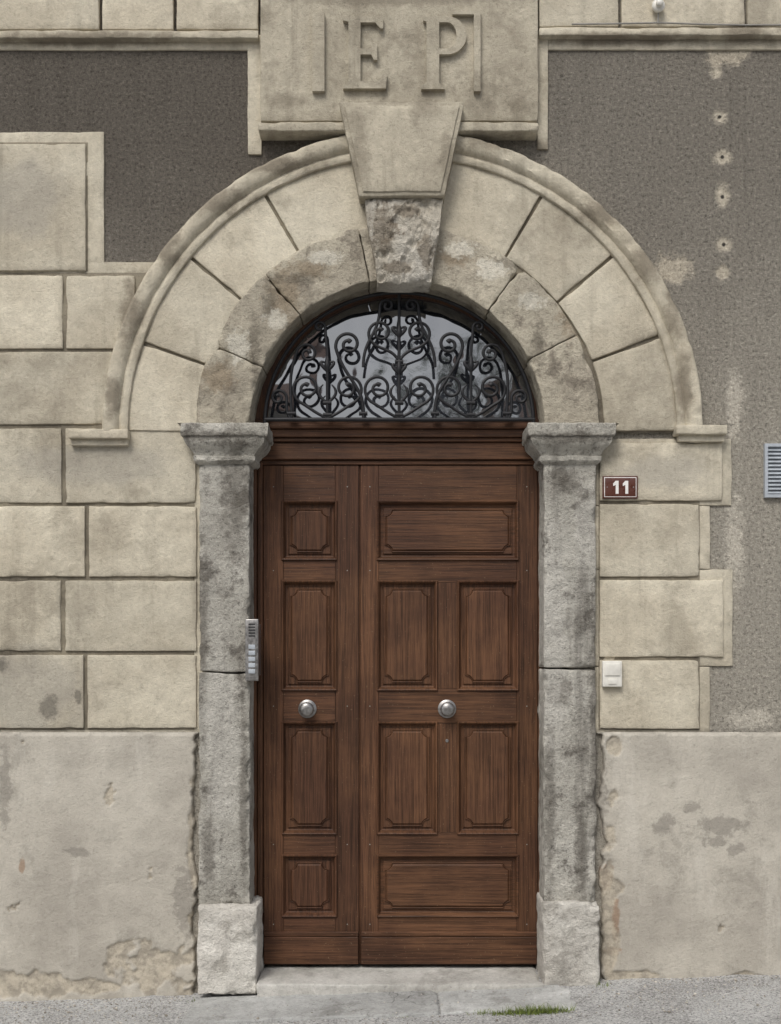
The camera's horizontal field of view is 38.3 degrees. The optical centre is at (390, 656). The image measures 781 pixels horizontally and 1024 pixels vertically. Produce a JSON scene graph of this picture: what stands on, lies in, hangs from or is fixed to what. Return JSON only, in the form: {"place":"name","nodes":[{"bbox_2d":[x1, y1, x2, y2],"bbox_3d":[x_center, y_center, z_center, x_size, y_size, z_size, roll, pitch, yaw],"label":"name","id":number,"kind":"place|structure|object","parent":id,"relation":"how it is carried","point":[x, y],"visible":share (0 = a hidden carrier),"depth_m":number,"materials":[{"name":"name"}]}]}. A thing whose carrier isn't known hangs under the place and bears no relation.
{"place":"outdoors","nodes":[
{"label":"outdoors","id":0,"kind":"place"},
{"bbox_2d":[0,965,780,1023],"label":"pavement","id":1,"kind":"structure","parent":0,"point":[641,1012],"depth_m":5.16,"materials":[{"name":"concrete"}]},
{"bbox_2d":[178,422,272,993],"bbox_3d":[-0.803,0.254,5.589,0.435,2.752,0.437,0,0,0],"label":"pilaster","id":2,"kind":"object","parent":1,"relation":"on","point":[228,457],"visible":0.88,"depth_m":5.45,"materials":[{"name":"stone"}]},
{"bbox_2d":[245,619,260,680],"bbox_3d":[-0.667,-0.033,5.511,0.064,0.298,0.198,0,0,0],"label":"intercom panel","id":3,"kind":"object","parent":2,"relation":"attached to","point":[252,649],"visible":1,"depth_m":5.42,"materials":[{"name":"metal"}]},
{"bbox_2d":[196,227,598,422],"bbox_3d":[0.033,-1.608,5.628,1.962,0.985,0.352,0,0,0],"label":"arch ring","id":4,"kind":"object","parent":2,"relation":"on","point":[523,315],"visible":0.75,"depth_m":5.46,"materials":[{"name":"stone"}]},
{"bbox_2d":[263,292,534,422],"bbox_3d":[0.043,-1.482,5.560,1.346,0.653,0.032,0,0,0],"label":"wrought iron fanlight grille","id":5,"kind":"object","parent":4,"relation":"attached to","point":[399,370],"visible":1,"depth_m":5.55,"materials":[{"name":"black metal"}]},
{"bbox_2d":[268,298,530,416],"bbox_3d":[0.050,-1.512,5.685,1.440,0.706,0.001,0,0,0],"label":"fanlight glass","id":6,"kind":"object","parent":4,"relation":"attached to","point":[440,320],"visible":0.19,"depth_m":5.68,"materials":[{"name":"grey glass"}]},
{"bbox_2d":[339,101,463,204],"bbox_3d":[0.053,-2.425,5.442,0.596,0.456,0.161,0,0,0],"label":"keystone","id":7,"kind":"object","parent":4,"relation":"on","point":[396,150],"visible":0.94,"depth_m":5.36,"materials":[{"name":"stone"}]},
{"bbox_2d":[365,198,443,293],"bbox_3d":[0.067,-1.999,5.468,0.381,0.419,0.176,0,0,0],"label":"keystone","id":8,"kind":"object","parent":4,"relation":"attached to","point":[403,235],"visible":1,"depth_m":5.39,"materials":[{"name":"grey stone"}]},
{"bbox_2d":[182,985,578,1023],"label":"pavement slab","id":9,"kind":"structure","parent":1,"relation":"on","point":[242,1009],"depth_m":5.18,"materials":[{"name":"stone"}]},
{"bbox_2d":[0,0,780,992],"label":"stucco walls","id":10,"kind":"structure","parent":1,"relation":"on","point":[670,162],"depth_m":5.50,"materials":[{"name":"grey paint"}]},
{"bbox_2d":[0,144,723,728],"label":"rusticated quoins","id":11,"kind":"object","parent":10,"relation":"attached to","point":[42,206],"visible":0.98,"depth_m":5.48,"materials":[{"name":"beige stone"}]},
{"bbox_2d":[0,142,699,729],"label":"joints","id":12,"kind":"object","parent":11,"relation":"attached to","point":[116,578],"visible":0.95,"depth_m":5.49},
{"bbox_2d":[602,661,621,686],"bbox_3d":[1.074,0.083,5.460,0.093,0.126,0.040,0,0,0],"label":"doorbell","id":13,"kind":"object","parent":11,"relation":"attached to","point":[611,673],"visible":1,"depth_m":5.45,"materials":[{"name":"white plastic"}]},
{"bbox_2d":[602,476,637,498],"bbox_3d":[1.116,-0.823,5.471,0.171,0.110,0.018,0,0,0],"label":"house number sign","id":14,"kind":"object","parent":11,"relation":"attached to","point":[619,487],"visible":1,"depth_m":5.46,"materials":[{"name":"brown ceramic"}]},
{"bbox_2d":[0,0,780,42],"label":"frieze band","id":15,"kind":"object","parent":10,"relation":"attached to","point":[49,21],"visible":1,"depth_m":5.47,"materials":[{"name":"beige stone"}]},
{"bbox_2d":[652,0,664,12],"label":"cable insulator","id":16,"kind":"object","parent":15,"relation":"attached to","point":[658,6],"visible":1,"depth_m":5.43,"materials":[{"name":"white ceramic"}]},
{"bbox_2d":[572,13,780,25],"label":"electric cable","id":17,"kind":"object","parent":15,"relation":"attached to","point":[657,22],"visible":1,"depth_m":5.46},
{"bbox_2d":[0,35,780,732],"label":"quoin margins","id":18,"kind":"object","parent":10,"relation":"attached to","point":[96,183],"visible":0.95,"depth_m":5.49,"materials":[{"name":"beige stone"}]},
{"bbox_2d":[68,135,726,446],"bbox_3d":[0.036,-1.783,5.462,3.179,1.523,0.082,0,0,0],"label":"archivolt moulding","id":19,"kind":"object","parent":10,"relation":"attached to","point":[215,213],"visible":0.93,"depth_m":5.44,"materials":[{"name":"beige stone"}]},
{"bbox_2d":[259,0,538,140],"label":"carved stone plaque","id":20,"kind":"object","parent":10,"relation":"attached to","point":[320,60],"visible":0.83,"depth_m":5.45,"materials":[{"name":"beige stone"}]},
{"bbox_2d":[128,163,676,430],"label":"voussoirs","id":21,"kind":"object","parent":10,"relation":"attached to","point":[557,253],"visible":0.72,"depth_m":5.47,"materials":[{"name":"beige stone"}]},
{"bbox_2d":[143,195,672,432],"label":"voussoir joints","id":22,"kind":"object","parent":21,"relation":"attached to","point":[586,353],"visible":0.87,"depth_m":5.48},
{"bbox_2d":[763,443,780,497],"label":"vent grille","id":23,"kind":"object","parent":10,"relation":"attached to","point":[771,470],"visible":1,"depth_m":5.49,"materials":[{"name":"metal"}]},
{"bbox_2d":[0,732,780,1001],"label":"worn plinth","id":24,"kind":"structure","parent":1,"relation":"on","point":[99,882],"depth_m":5.47,"materials":[{"name":"paint"}]},
{"bbox_2d":[257,963,544,996],"bbox_3d":[0.048,1.642,5.560,1.382,0.163,0.386,0,0,0],"label":"stone doorstep","id":25,"kind":"object","parent":1,"relation":"on","point":[300,979],"visible":0.47,"depth_m":5.47,"materials":[{"name":"grey stone"}]},
{"bbox_2d":[254,419,539,963],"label":"door rails and transom","id":26,"kind":"object","parent":25,"relation":"on","point":[447,507],"visible":0.79,"depth_m":5.66,"materials":[{"name":"brown wood"}]},
{"bbox_2d":[253,289,550,967],"bbox_3d":[0.049,-0.165,5.664,1.522,3.462,0.152,0,0,0],"label":"wooden double door","id":27,"kind":"structure","parent":25,"relation":"on","point":[357,776],"depth_m":5.66,"materials":[{"name":"brown wood"}]},
{"bbox_2d":[522,422,618,986],"bbox_3d":[0.875,0.254,5.589,0.440,2.753,0.433,0,0,0],"label":"pilaster","id":28,"kind":"object","parent":1,"relation":"on","point":[566,457],"visible":0.91,"depth_m":5.45,"materials":[{"name":"stone"}]}
]}

